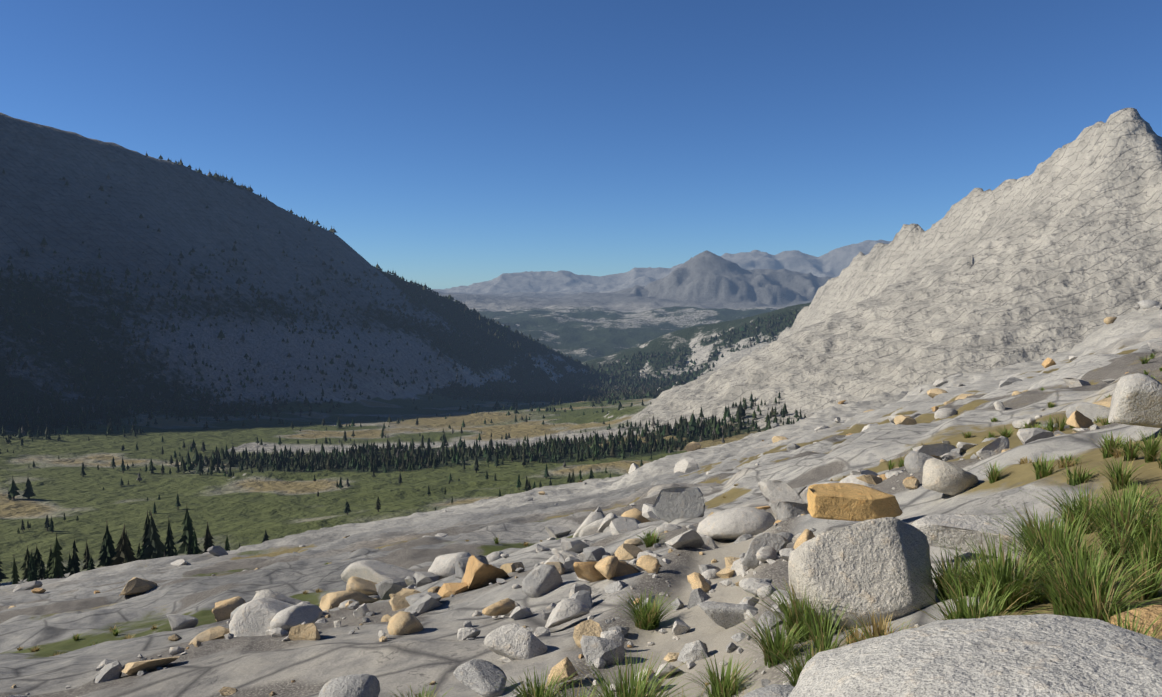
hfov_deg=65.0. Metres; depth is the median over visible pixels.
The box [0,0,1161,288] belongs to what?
sky
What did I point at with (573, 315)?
ranges terrain
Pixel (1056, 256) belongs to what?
terrain
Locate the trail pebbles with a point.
(731, 646)
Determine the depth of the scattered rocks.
17.25 m
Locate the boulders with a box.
[167,373,1161,696]
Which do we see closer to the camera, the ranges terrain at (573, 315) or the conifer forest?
the conifer forest
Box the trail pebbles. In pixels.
[11,424,1095,696]
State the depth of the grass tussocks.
6.74 m
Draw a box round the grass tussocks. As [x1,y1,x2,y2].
[17,353,1161,696]
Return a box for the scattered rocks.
[6,300,1161,696]
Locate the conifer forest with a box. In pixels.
[0,151,805,584]
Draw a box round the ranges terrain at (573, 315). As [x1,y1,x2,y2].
[429,240,891,360]
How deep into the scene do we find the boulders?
7.25 m
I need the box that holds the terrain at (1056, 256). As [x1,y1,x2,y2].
[0,108,1161,696]

